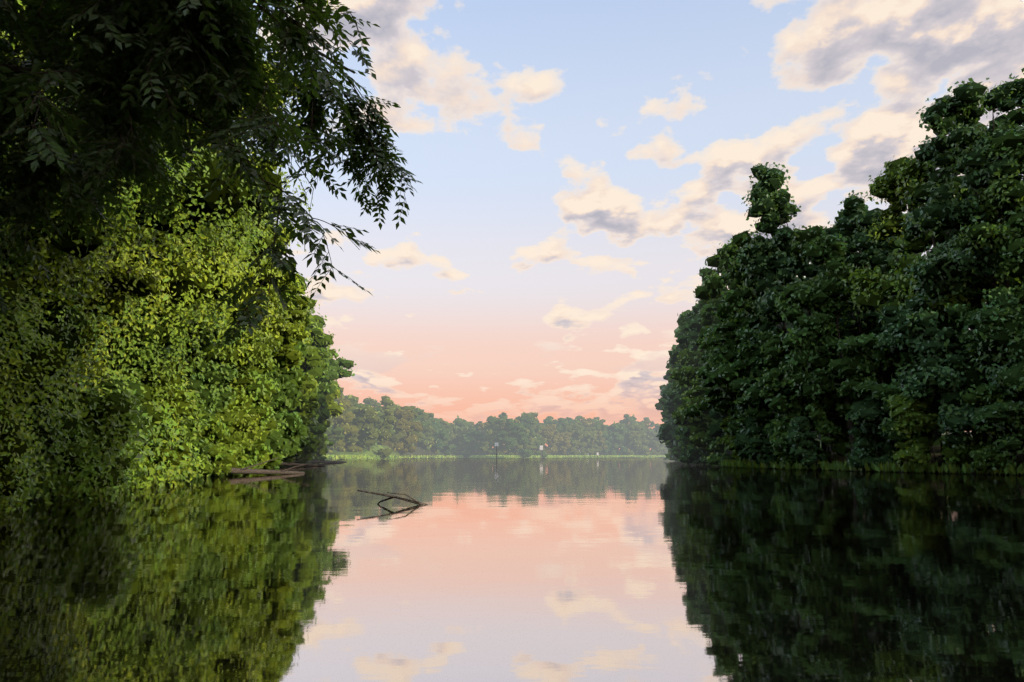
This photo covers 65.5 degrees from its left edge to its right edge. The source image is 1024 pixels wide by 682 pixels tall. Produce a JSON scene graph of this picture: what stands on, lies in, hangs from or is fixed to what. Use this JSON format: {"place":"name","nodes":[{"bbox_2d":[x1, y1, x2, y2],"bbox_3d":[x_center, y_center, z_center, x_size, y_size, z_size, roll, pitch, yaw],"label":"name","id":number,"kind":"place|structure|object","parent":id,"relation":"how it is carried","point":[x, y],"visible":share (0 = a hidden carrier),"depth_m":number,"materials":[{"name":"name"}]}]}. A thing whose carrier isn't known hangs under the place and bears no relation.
{"place":"outdoors","nodes":[
{"label":"outdoors","id":0,"kind":"place"},
{"bbox_2d":[0,458,1023,681],"bbox_3d":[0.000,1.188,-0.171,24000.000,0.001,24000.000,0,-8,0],"label":"water","id":1,"kind":"structure","parent":0,"point":[569,570],"depth_m":8.00,"materials":[{"name":"liquid"}]},
{"bbox_2d":[213,457,309,473],"bbox_3d":[-15.782,7.777,49.309,2.547,1.166,10.425,-5,-9,30],"label":"fallen log","id":2,"kind":"object","parent":1,"relation":"on","point":[245,470],"visible":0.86,"depth_m":49.41,"materials":[{"name":"brown wood"}]},
{"bbox_2d":[281,457,326,465],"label":"fallen log","id":3,"kind":"object","parent":1,"relation":"on","point":[292,464],"visible":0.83,"depth_m":87.59,"materials":[{"name":"brown wood"}]},
{"bbox_2d":[307,456,343,462],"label":"fallen log","id":4,"kind":"object","parent":1,"relation":"in","point":[315,461],"visible":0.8,"depth_m":123.68,"materials":[{"name":"brown wood"}]},
{"bbox_2d":[357,490,427,504],"bbox_3d":[-2.704,4.111,19.558,2.152,0.913,0.990,-1,-8,10],"label":"snag in water","id":5,"kind":"object","parent":1,"relation":"in","point":[413,500],"visible":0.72,"depth_m":19.64,"materials":[{"name":"brown wood"}]},
{"bbox_2d":[19,431,1023,498],"bbox_3d":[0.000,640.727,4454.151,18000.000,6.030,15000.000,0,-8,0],"label":"ground","id":6,"kind":"structure","parent":0,"point":[420,451],"depth_m":258.95,"materials":[{"name":"soil"}]},
{"bbox_2d":[0,266,265,512],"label":"bank shrubs","id":7,"kind":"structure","parent":6,"relation":"on","point":[87,446],"depth_m":22.70,"materials":[{"name":"green plant"}]},
{"bbox_2d":[0,0,344,474],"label":"bank trees","id":8,"kind":"object","parent":6,"relation":"on","point":[101,287],"visible":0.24,"depth_m":20.85,"materials":[{"name":"green plant"}]},
{"bbox_2d":[0,0,422,347],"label":"tree","id":9,"kind":"object","parent":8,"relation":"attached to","point":[159,59],"visible":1,"depth_m":8.10,"materials":[{"name":"green plant"}]},
{"bbox_2d":[61,52,328,459],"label":"bank trees","id":10,"kind":"object","parent":6,"relation":"on","point":[248,355],"visible":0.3,"depth_m":33.94,"materials":[{"name":"green plant"}]},
{"bbox_2d":[213,403,309,474],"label":"bank shrubs","id":11,"kind":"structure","parent":6,"relation":"on","point":[258,453],"depth_m":53.91,"materials":[{"name":"green plant"}]},
{"bbox_2d":[251,259,319,454],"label":"bank trees","id":12,"kind":"object","parent":6,"relation":"on","point":[288,375],"visible":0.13,"depth_m":68.17,"materials":[{"name":"green plant"}]},
{"bbox_2d":[292,426,333,463],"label":"bank shrubs","id":13,"kind":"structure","parent":6,"relation":"on","point":[325,440],"depth_m":130.83,"materials":[{"name":"green plant"}]},
{"bbox_2d":[285,312,356,462],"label":"bank trees","id":14,"kind":"object","parent":6,"relation":"on","point":[321,368],"visible":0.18,"depth_m":106.06,"materials":[{"name":"green plant"}]},
{"bbox_2d":[316,357,343,455],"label":"bank trees","id":15,"kind":"object","parent":6,"relation":"on","point":[333,407],"visible":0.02,"depth_m":126.20,"materials":[{"name":"green plant"}]},
{"bbox_2d":[329,392,399,458],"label":"shore trees","id":16,"kind":"object","parent":6,"relation":"on","point":[383,432],"visible":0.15,"depth_m":279.31,"materials":[{"name":"green plant"}]},
{"bbox_2d":[324,388,459,452],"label":"shore trees","id":17,"kind":"object","parent":6,"relation":"on","point":[343,426],"visible":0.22,"depth_m":279.77,"materials":[{"name":"green plant"}]},
{"bbox_2d":[381,406,532,457],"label":"shore trees","id":18,"kind":"object","parent":6,"relation":"on","point":[471,438],"visible":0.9,"depth_m":399.50,"materials":[{"name":"green plant"}]},
{"bbox_2d":[495,442,498,459],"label":"sign","id":19,"kind":"object","parent":6,"relation":"on","point":[496,444],"visible":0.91,"depth_m":227.86,"materials":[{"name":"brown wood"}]},
{"bbox_2d":[2,454,1023,503],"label":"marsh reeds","id":20,"kind":"object","parent":6,"relation":"on","point":[887,466],"visible":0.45,"depth_m":60.93,"materials":[{"name":"green plant"}]},
{"bbox_2d":[507,412,610,457],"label":"shore trees","id":21,"kind":"object","parent":6,"relation":"on","point":[560,436],"visible":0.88,"depth_m":447.80,"materials":[{"name":"green plant"}]},
{"bbox_2d":[597,414,667,455],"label":"shore trees","id":22,"kind":"object","parent":6,"relation":"on","point":[628,435],"visible":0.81,"depth_m":483.05,"materials":[{"name":"green plant"}]},
{"bbox_2d":[655,365,669,446],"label":"bank trees","id":23,"kind":"object","parent":6,"relation":"on","point":[658,406],"visible":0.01,"depth_m":191.45,"materials":[{"name":"green plant"}]},
{"bbox_2d":[656,310,829,451],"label":"bank trees","id":24,"kind":"object","parent":6,"relation":"on","point":[666,432],"visible":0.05,"depth_m":129.92,"materials":[{"name":"green plant"}]},
{"bbox_2d":[665,210,972,459],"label":"bank trees","id":25,"kind":"object","parent":6,"relation":"on","point":[703,392],"visible":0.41,"depth_m":84.74,"materials":[{"name":"green plant"}]},
{"bbox_2d":[664,381,1020,471],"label":"shrubs","id":26,"kind":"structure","parent":6,"relation":"on","point":[868,415],"depth_m":61.30,"materials":[{"name":"green plant"}]},
{"bbox_2d":[729,68,1023,465],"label":"bank trees","id":27,"kind":"object","parent":6,"relation":"on","point":[968,225],"visible":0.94,"depth_m":59.26,"materials":[{"name":"green plant"}]},
{"bbox_2d":[232,0,1023,449],"label":"sky","id":28,"kind":"structure","parent":0,"point":[579,164],"materials":[{"name":"blue"}]}
]}

